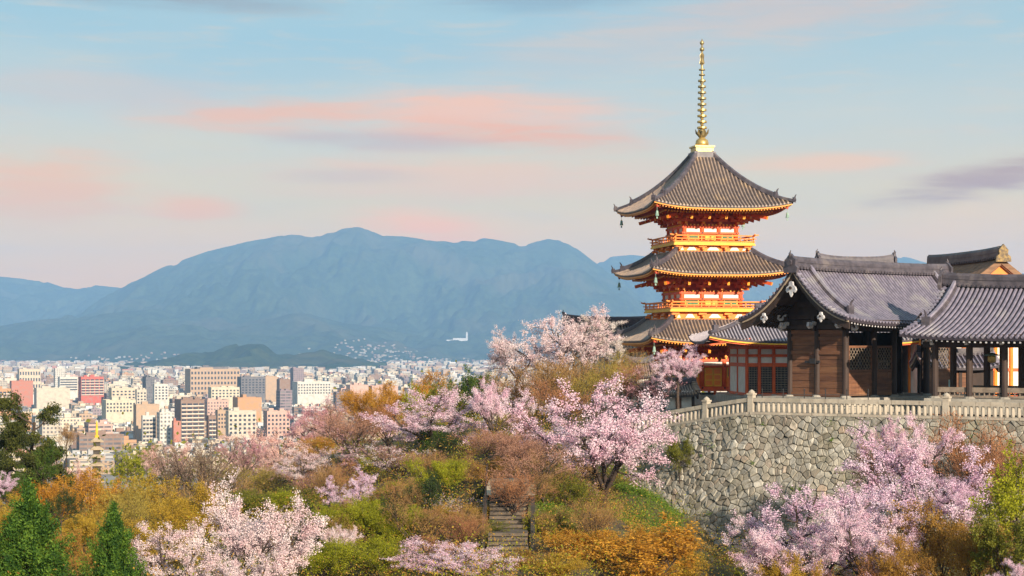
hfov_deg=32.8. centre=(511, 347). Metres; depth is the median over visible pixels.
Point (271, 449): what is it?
cherry tree
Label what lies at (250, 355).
hills
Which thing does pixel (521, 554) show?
budding tree
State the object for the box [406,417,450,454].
shrub
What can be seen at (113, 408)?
city block
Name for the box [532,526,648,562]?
budding tree
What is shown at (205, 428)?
city block
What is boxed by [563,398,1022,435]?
temple terrace
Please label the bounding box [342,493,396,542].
shrub
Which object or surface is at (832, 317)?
gate
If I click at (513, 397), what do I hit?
bare tree
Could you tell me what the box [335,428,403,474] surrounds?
cherry tree
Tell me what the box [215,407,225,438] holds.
city block
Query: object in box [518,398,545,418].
shrub
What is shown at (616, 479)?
shrub
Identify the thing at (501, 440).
shrub
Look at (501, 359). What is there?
cherry tree
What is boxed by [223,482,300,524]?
budding tree
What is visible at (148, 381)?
city block
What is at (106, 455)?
city block
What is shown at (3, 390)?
city block
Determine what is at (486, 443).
shrub
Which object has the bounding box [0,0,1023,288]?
sky
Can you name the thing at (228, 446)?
city block
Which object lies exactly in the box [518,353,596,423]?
bare tree
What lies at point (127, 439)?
city block
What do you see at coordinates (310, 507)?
shrub
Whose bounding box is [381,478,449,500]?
budding tree
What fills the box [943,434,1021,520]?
bare tree
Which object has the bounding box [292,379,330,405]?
city block
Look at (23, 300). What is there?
mountains
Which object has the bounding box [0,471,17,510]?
cherry tree
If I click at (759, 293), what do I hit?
mountains
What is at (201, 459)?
bare tree
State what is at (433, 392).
leafy tree
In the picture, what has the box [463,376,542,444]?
cherry tree
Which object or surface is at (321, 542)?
shrub
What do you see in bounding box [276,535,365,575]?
budding tree
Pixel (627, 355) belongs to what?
bare tree
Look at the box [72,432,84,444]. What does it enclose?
city block
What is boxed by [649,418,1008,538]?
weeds
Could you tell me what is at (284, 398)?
city block
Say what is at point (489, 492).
path
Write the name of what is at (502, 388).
bare tree
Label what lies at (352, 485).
shrub
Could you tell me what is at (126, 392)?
city block
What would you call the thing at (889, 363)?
lattice window
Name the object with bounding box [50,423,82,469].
bare tree
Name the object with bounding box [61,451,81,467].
city block
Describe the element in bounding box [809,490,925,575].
cherry tree
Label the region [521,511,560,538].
bush
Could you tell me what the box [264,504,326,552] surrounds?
cherry tree
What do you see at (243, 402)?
city block
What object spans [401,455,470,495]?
shrub
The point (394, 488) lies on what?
shrub
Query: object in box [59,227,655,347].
mountains
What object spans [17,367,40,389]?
city block
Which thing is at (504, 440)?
shrub
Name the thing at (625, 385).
bare tree
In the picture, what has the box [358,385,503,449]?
cherry tree
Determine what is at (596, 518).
shrub
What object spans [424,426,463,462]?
bush
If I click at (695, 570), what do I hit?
budding tree
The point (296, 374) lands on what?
city block
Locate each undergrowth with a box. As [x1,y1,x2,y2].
[1,379,1022,575]
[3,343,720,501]
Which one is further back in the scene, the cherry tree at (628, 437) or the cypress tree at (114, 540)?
the cherry tree at (628, 437)
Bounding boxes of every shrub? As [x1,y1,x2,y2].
[293,456,330,480]
[299,496,330,527]
[306,501,369,538]
[309,470,373,497]
[310,460,354,505]
[312,536,358,568]
[313,495,355,536]
[321,511,373,546]
[330,459,358,487]
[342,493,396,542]
[354,448,384,476]
[360,504,414,545]
[366,510,423,550]
[367,477,426,510]
[373,494,427,544]
[377,493,462,549]
[386,477,429,510]
[394,466,443,512]
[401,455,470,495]
[401,504,429,531]
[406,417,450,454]
[409,447,447,473]
[410,500,483,539]
[410,533,478,559]
[420,470,464,505]
[435,510,486,552]
[447,420,468,447]
[450,509,492,547]
[454,455,492,493]
[468,428,506,462]
[490,430,517,460]
[491,430,544,460]
[494,409,539,429]
[497,435,545,475]
[503,410,546,440]
[516,430,548,466]
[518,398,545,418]
[520,506,578,535]
[526,453,565,485]
[528,471,574,507]
[529,456,578,493]
[533,468,602,510]
[537,505,573,539]
[565,495,623,536]
[567,509,627,532]
[568,461,599,484]
[571,487,619,511]
[590,465,629,495]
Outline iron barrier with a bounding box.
[761,388,868,406]
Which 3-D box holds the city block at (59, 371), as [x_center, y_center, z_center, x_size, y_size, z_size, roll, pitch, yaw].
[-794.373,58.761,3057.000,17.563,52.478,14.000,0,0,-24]
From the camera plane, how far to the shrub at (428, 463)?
96.90 m
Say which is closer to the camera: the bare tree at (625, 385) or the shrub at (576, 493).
the shrub at (576, 493)
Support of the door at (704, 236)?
in the pagoda at (701, 267)
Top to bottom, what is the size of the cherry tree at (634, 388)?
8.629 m
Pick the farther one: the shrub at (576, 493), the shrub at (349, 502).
the shrub at (576, 493)
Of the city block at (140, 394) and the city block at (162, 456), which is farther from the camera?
the city block at (140, 394)
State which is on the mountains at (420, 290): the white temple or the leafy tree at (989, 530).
the white temple
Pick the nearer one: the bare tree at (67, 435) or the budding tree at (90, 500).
the budding tree at (90, 500)
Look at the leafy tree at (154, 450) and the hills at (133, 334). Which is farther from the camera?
the hills at (133, 334)
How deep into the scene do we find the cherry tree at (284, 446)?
150.47 m
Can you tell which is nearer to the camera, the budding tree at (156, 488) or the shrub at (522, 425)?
the shrub at (522, 425)
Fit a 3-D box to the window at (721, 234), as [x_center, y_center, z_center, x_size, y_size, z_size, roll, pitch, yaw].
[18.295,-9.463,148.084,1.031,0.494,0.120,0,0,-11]
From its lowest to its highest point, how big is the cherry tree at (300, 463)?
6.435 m
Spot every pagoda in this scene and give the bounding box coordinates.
[89,421,104,494]
[609,40,796,399]
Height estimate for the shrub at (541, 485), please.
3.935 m
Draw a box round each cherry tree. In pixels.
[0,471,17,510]
[57,458,97,515]
[126,516,240,575]
[138,436,195,488]
[190,465,332,575]
[206,545,296,575]
[212,424,307,493]
[214,436,269,489]
[250,447,317,479]
[257,433,345,474]
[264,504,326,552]
[272,447,351,487]
[282,394,347,454]
[295,402,393,465]
[311,415,366,450]
[315,522,363,573]
[317,464,378,506]
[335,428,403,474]
[349,440,440,478]
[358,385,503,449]
[379,533,523,575]
[420,490,482,512]
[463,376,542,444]
[485,324,554,415]
[498,372,682,509]
[499,303,626,410]
[555,313,626,396]
[620,352,685,420]
[650,342,705,421]
[721,509,833,575]
[740,479,931,575]
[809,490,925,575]
[828,418,994,565]
[864,411,967,526]
[917,464,989,556]
[985,558,1023,575]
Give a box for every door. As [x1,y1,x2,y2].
[675,390,680,408]
[704,236,715,239]
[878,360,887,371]
[957,371,965,393]
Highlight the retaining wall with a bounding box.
[612,414,1023,570]
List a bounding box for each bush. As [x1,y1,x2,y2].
[0,465,26,508]
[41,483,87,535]
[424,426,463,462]
[461,525,487,544]
[473,488,490,503]
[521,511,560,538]
[538,482,588,505]
[663,433,694,483]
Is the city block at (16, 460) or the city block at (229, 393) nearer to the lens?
the city block at (16, 460)
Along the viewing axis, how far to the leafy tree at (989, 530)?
70.97 m
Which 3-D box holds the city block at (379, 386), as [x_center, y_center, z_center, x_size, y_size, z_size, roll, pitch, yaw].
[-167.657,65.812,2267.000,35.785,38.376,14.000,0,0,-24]
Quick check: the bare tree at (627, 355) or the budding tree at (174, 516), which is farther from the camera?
the bare tree at (627, 355)
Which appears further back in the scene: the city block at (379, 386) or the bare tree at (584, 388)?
the city block at (379, 386)
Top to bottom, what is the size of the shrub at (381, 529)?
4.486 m
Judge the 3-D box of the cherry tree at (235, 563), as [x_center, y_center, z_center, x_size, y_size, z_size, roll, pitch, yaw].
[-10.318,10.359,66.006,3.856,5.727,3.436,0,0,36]
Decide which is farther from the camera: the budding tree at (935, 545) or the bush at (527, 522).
the bush at (527, 522)
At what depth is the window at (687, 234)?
147.47 m
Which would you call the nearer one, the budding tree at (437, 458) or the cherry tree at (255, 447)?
the budding tree at (437, 458)
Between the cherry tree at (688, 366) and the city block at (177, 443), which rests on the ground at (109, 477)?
the city block at (177, 443)
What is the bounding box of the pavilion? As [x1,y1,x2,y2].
[909,345,998,395]
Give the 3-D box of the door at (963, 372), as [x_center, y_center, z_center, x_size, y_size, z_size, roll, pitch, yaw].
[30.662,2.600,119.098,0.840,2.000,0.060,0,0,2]
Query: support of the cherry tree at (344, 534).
on the ground at (109, 477)
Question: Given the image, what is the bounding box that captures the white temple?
[446,332,467,340]
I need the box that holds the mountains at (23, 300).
[0,277,119,325]
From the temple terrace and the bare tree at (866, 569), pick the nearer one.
the bare tree at (866, 569)
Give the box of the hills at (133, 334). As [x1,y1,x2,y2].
[0,309,570,362]
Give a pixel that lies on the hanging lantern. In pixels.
(991, 357)
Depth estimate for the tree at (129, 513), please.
98.00 m
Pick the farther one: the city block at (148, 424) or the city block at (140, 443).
the city block at (148, 424)
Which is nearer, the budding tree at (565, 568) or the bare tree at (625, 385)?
the budding tree at (565, 568)
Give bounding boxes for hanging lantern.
[984,352,999,362]
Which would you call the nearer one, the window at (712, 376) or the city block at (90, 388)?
the window at (712, 376)
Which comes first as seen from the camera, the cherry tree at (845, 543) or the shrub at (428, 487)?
the cherry tree at (845, 543)
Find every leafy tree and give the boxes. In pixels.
[24,440,62,489]
[108,442,152,490]
[132,438,157,488]
[395,378,439,423]
[422,381,474,423]
[445,363,501,419]
[556,512,707,575]
[963,439,1023,540]
[967,499,1023,575]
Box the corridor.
[899,266,1023,415]
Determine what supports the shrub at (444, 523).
on the ground at (109, 477)
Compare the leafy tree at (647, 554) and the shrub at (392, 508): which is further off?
the shrub at (392, 508)
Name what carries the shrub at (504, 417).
on the ground at (109, 477)
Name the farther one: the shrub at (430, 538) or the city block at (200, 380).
the city block at (200, 380)
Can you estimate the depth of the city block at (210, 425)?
1500.40 m
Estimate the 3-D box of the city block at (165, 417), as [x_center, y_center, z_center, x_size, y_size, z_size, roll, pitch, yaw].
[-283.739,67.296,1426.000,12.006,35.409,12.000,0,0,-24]
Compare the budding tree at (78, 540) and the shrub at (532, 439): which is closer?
the budding tree at (78, 540)
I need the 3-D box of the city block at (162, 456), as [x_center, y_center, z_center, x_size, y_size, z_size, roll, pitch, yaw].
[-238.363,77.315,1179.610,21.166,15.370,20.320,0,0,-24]
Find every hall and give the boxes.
[561,310,655,398]
[688,303,918,403]
[815,249,897,262]
[902,244,1020,395]
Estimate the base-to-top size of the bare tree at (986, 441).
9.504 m
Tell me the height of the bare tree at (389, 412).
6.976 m
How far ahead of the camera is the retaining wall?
102.26 m
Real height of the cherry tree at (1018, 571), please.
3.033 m
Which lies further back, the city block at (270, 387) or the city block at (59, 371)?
the city block at (59, 371)
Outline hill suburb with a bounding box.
[40,338,518,362]
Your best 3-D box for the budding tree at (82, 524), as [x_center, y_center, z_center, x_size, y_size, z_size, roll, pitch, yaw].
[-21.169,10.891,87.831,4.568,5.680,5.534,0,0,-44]
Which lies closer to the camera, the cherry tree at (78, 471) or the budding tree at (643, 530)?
the budding tree at (643, 530)
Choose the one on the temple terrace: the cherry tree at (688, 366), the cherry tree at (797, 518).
the cherry tree at (688, 366)
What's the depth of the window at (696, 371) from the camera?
146.71 m
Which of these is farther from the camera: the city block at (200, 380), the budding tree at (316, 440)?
the city block at (200, 380)
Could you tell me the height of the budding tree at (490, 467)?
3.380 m
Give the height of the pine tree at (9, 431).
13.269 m
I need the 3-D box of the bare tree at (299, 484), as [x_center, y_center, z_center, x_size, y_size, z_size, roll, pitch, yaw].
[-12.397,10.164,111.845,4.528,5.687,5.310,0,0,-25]
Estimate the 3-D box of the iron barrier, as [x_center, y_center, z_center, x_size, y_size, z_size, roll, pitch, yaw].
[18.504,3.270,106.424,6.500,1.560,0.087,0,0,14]
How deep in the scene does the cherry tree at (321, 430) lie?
149.61 m
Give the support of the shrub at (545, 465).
on the ground at (109, 477)
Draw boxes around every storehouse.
[624,354,655,407]
[650,374,700,409]
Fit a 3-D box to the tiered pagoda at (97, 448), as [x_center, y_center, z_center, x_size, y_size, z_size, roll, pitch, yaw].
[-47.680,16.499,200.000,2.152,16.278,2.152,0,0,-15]
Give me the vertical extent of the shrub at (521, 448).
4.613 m
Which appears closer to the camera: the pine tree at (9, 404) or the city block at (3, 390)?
the pine tree at (9, 404)
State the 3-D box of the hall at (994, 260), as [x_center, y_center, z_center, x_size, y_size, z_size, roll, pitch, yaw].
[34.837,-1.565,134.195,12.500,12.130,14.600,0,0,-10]
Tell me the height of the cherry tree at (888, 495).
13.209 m
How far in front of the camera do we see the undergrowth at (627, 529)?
87.21 m
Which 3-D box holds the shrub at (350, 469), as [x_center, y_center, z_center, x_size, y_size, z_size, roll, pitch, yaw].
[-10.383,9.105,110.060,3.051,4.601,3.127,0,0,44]
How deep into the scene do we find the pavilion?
119.49 m
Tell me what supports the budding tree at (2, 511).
on the ground at (109, 477)
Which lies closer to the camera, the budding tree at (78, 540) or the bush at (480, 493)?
the budding tree at (78, 540)
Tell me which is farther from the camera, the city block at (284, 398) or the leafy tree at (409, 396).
the city block at (284, 398)
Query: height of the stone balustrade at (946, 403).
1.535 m
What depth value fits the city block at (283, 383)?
2350.91 m
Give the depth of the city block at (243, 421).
1480.44 m
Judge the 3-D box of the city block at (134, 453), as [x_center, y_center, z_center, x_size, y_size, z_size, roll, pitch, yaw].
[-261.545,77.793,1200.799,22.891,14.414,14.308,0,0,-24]
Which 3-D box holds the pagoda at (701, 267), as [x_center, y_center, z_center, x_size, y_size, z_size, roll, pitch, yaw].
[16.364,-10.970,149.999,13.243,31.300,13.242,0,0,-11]
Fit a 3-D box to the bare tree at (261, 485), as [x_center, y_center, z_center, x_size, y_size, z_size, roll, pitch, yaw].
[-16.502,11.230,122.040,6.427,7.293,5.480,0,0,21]
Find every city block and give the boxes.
[0,386,10,415]
[2,452,23,473]
[10,379,32,406]
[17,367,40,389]
[34,386,69,408]
[40,435,72,450]
[54,366,64,386]
[58,375,77,399]
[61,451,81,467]
[65,455,91,474]
[70,421,83,430]
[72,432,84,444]
[74,425,84,433]
[76,430,123,450]
[78,375,103,404]
[83,449,113,469]
[84,418,98,426]
[85,420,112,433]
[102,397,135,422]
[109,386,135,398]
[114,450,142,471]
[124,435,136,444]
[133,401,158,440]
[133,441,147,446]
[135,387,146,403]
[141,412,155,442]
[142,375,154,403]
[144,450,174,474]
[153,382,167,407]
[157,408,173,444]
[172,418,180,444]
[173,442,203,448]
[174,397,203,442]
[179,452,197,474]
[185,367,239,394]
[190,448,208,455]
[194,365,227,368]
[199,451,239,473]
[202,436,231,444]
[204,397,228,420]
[204,421,205,436]
[206,414,215,438]
[207,441,234,450]
[208,386,239,408]
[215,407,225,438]
[226,407,255,437]
[233,394,261,421]
[237,375,264,401]
[263,408,289,438]
[264,375,276,401]
[276,389,291,413]
[277,378,289,389]
[290,367,303,389]
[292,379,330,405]
[333,390,347,411]
[346,383,368,406]
[369,384,397,405]
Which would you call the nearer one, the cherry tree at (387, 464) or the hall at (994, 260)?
the cherry tree at (387, 464)
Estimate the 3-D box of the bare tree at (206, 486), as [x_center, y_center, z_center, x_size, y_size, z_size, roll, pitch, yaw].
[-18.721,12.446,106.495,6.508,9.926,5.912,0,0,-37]
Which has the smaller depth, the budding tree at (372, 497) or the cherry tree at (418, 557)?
the cherry tree at (418, 557)
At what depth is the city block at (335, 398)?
2050.21 m
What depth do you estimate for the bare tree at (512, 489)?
84.91 m
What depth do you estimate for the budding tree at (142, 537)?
81.50 m
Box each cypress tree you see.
[0,473,88,575]
[76,497,150,575]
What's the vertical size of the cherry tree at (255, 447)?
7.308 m
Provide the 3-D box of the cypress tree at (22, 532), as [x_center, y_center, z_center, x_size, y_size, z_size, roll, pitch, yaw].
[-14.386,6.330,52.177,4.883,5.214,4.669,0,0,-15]
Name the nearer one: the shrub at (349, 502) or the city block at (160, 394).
the shrub at (349, 502)
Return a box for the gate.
[738,250,982,412]
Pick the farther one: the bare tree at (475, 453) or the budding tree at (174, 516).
the bare tree at (475, 453)
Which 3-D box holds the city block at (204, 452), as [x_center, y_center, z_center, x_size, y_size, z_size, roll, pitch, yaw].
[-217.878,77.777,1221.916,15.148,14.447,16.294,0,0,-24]
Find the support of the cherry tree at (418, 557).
on the ground at (109, 477)
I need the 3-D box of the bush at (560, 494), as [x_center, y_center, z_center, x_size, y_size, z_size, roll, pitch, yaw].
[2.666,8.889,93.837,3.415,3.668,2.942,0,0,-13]
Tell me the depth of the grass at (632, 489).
100.24 m
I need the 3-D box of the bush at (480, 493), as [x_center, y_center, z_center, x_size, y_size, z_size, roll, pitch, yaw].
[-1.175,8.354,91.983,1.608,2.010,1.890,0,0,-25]
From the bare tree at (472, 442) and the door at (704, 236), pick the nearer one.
the bare tree at (472, 442)
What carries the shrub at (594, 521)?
on the ground at (109, 477)
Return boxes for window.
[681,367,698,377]
[687,234,698,237]
[704,368,721,385]
[721,234,732,239]
[723,300,737,304]
[849,346,871,371]
[877,346,891,371]
[929,348,949,370]
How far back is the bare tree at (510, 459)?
91.30 m
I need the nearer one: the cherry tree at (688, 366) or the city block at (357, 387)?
the cherry tree at (688, 366)
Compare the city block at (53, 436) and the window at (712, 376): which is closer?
the window at (712, 376)
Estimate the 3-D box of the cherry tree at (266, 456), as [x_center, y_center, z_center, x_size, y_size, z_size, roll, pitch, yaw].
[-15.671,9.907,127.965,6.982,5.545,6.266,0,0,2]
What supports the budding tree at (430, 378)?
on the ground at (109, 477)
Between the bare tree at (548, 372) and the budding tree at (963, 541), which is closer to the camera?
the budding tree at (963, 541)
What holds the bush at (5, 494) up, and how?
on the ground at (109, 477)
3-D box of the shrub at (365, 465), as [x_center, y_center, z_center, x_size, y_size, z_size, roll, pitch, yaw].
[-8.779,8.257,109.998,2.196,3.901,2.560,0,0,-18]
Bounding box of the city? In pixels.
[0,360,726,473]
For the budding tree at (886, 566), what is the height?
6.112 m
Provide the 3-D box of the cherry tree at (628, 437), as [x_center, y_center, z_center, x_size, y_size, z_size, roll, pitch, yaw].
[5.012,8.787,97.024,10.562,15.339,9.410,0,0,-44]
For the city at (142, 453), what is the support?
on the ground at (109, 477)
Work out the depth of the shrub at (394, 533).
82.66 m
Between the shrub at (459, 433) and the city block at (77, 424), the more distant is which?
the city block at (77, 424)
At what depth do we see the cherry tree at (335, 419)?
117.67 m
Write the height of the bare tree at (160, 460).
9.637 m
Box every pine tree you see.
[0,389,76,502]
[0,409,44,508]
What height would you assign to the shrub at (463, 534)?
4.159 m
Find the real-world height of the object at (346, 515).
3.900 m
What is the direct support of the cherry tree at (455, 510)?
on the ground at (109, 477)
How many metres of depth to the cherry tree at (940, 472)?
94.25 m
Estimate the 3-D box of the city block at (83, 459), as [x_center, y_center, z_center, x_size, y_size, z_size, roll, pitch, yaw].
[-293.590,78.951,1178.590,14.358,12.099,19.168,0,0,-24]
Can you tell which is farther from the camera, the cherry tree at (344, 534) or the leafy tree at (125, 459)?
the leafy tree at (125, 459)
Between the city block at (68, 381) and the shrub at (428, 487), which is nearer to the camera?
the shrub at (428, 487)
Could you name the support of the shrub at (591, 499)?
on the ground at (109, 477)
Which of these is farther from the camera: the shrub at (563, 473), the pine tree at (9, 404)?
the pine tree at (9, 404)
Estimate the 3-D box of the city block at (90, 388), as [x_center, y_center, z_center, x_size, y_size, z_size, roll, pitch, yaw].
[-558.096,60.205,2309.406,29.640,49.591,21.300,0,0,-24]
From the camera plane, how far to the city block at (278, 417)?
1501.06 m
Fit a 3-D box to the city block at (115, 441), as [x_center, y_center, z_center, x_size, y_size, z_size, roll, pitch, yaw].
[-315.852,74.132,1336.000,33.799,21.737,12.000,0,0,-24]
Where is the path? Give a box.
[484,430,552,494]
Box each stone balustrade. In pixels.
[618,397,746,434]
[746,390,1023,420]
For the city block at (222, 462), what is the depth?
1172.13 m
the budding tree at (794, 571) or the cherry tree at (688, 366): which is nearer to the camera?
the budding tree at (794, 571)
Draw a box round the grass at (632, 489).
[535,437,687,542]
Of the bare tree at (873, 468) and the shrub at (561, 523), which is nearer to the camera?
the shrub at (561, 523)
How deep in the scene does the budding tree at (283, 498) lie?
96.02 m
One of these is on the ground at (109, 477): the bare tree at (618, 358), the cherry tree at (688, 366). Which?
the bare tree at (618, 358)
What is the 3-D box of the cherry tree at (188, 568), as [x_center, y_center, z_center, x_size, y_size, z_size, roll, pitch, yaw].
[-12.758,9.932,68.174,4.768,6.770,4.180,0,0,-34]
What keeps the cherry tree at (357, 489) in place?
on the ground at (109, 477)
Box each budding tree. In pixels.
[0,494,39,532]
[4,473,97,523]
[46,526,107,575]
[47,466,138,528]
[54,504,135,556]
[97,469,181,536]
[103,516,202,573]
[137,497,211,544]
[156,481,243,546]
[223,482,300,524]
[265,486,330,515]
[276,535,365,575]
[296,434,339,459]
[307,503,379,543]
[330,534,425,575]
[335,388,391,442]
[336,490,421,514]
[355,380,408,433]
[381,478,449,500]
[387,367,456,420]
[399,449,467,470]
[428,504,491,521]
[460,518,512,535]
[465,455,530,482]
[490,547,556,568]
[527,552,590,575]
[528,491,550,501]
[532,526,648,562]
[601,524,703,568]
[647,550,714,575]
[753,550,824,575]
[849,532,941,575]
[882,496,1003,575]
[931,507,1018,575]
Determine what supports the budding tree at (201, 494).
on the ground at (109, 477)
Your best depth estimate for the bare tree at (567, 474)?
92.99 m
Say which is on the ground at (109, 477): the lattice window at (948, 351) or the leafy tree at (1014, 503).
the leafy tree at (1014, 503)
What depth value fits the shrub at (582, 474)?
98.86 m
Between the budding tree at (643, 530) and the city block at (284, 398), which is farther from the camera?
the city block at (284, 398)
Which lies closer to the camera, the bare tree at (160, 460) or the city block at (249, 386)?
the bare tree at (160, 460)
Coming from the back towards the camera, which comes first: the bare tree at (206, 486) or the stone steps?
the bare tree at (206, 486)
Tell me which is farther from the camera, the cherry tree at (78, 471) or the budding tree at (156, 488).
the cherry tree at (78, 471)
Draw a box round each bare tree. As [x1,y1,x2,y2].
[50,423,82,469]
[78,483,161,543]
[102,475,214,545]
[147,445,194,496]
[154,428,257,504]
[161,471,264,541]
[179,455,275,493]
[226,457,314,498]
[279,464,351,502]
[348,400,418,448]
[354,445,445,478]
[406,504,466,531]
[439,451,478,467]
[445,445,495,460]
[446,430,503,459]
[476,369,544,415]
[481,441,581,500]
[482,470,558,517]
[491,434,572,473]
[492,376,536,415]
[498,358,569,416]
[517,377,594,427]
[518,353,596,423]
[523,447,611,505]
[536,354,617,417]
[551,360,639,423]
[579,350,648,411]
[595,357,646,413]
[615,344,660,406]
[811,560,889,575]
[848,432,899,525]
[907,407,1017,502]
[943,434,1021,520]
[973,414,1023,496]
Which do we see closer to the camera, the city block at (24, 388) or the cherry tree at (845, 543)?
the cherry tree at (845, 543)
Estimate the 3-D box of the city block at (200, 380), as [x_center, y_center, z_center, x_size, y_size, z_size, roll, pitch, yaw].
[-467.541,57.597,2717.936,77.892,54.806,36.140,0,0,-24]
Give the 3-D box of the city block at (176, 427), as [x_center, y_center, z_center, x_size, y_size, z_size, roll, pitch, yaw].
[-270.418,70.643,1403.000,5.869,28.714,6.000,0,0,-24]
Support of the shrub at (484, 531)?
on the ground at (109, 477)
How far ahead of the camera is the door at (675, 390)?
129.89 m
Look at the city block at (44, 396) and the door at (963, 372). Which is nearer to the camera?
the door at (963, 372)
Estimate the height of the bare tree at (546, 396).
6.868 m
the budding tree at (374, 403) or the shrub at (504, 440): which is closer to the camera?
the shrub at (504, 440)
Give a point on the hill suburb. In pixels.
(364, 352)
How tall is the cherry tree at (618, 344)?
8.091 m
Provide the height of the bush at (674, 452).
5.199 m
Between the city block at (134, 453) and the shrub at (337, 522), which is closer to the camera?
the shrub at (337, 522)
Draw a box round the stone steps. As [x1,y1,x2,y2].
[480,464,534,556]
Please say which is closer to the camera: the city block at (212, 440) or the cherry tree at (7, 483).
the cherry tree at (7, 483)
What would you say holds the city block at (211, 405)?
on the ground at (109, 477)
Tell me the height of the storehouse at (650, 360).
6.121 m
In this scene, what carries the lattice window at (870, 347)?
in the gate
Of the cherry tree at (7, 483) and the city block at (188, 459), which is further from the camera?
the city block at (188, 459)
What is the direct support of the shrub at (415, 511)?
on the ground at (109, 477)
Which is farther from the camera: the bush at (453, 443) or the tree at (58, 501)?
the bush at (453, 443)
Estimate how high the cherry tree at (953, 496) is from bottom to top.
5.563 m
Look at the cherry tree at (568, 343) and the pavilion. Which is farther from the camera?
the cherry tree at (568, 343)
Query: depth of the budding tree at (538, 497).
90.08 m
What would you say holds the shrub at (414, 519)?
on the ground at (109, 477)
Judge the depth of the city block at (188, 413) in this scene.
1501.18 m
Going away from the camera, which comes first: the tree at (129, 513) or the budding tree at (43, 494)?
the tree at (129, 513)
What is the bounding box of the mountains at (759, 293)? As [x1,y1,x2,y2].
[597,255,1023,307]
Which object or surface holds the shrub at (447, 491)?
on the ground at (109, 477)
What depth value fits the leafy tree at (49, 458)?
113.59 m
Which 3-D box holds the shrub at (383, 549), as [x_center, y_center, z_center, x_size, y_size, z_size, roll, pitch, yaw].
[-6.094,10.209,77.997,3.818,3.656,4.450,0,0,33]
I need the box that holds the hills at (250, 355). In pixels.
[97,344,386,370]
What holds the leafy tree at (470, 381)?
on the ground at (109, 477)
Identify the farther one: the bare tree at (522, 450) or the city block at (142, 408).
the city block at (142, 408)
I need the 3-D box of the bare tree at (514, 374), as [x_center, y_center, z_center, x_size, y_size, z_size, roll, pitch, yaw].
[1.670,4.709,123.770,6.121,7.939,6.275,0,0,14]
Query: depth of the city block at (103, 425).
1471.28 m
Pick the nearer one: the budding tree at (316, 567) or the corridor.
the budding tree at (316, 567)
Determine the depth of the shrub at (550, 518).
83.93 m
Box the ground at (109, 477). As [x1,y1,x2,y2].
[2,405,1023,575]
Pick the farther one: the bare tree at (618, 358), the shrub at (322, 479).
the bare tree at (618, 358)
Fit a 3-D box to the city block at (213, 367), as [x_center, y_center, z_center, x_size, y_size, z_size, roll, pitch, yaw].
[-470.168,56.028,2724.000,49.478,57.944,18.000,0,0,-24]
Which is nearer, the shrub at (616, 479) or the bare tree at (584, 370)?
the shrub at (616, 479)
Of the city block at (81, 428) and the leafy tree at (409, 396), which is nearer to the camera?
the leafy tree at (409, 396)
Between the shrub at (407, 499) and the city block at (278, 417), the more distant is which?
the city block at (278, 417)
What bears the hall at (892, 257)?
on the temple terrace
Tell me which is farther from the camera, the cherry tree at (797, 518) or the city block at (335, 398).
the city block at (335, 398)
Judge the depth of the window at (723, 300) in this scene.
147.79 m
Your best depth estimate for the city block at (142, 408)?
1479.38 m
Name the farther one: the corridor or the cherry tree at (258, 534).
the corridor
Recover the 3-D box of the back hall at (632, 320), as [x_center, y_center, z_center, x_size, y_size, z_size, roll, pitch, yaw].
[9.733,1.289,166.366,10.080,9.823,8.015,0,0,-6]
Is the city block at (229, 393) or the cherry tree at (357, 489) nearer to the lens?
the cherry tree at (357, 489)
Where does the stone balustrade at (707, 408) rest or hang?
on the temple terrace
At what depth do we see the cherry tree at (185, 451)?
171.88 m
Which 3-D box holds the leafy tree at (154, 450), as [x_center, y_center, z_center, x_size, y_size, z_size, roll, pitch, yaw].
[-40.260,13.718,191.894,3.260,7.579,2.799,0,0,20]
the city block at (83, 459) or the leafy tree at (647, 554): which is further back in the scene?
the city block at (83, 459)
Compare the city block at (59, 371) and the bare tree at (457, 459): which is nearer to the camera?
the bare tree at (457, 459)
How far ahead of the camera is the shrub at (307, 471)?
119.74 m
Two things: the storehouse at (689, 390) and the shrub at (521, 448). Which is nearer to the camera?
the shrub at (521, 448)
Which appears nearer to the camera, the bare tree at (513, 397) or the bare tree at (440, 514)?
the bare tree at (440, 514)
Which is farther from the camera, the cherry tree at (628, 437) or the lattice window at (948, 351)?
the lattice window at (948, 351)
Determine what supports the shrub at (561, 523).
on the ground at (109, 477)
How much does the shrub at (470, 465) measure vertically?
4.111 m
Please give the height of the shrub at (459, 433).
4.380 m
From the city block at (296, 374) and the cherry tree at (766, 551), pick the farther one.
the city block at (296, 374)
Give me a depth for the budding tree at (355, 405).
146.16 m
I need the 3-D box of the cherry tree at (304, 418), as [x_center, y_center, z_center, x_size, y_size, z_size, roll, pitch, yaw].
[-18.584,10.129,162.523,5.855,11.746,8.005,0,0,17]
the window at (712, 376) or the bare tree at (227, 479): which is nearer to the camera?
the bare tree at (227, 479)

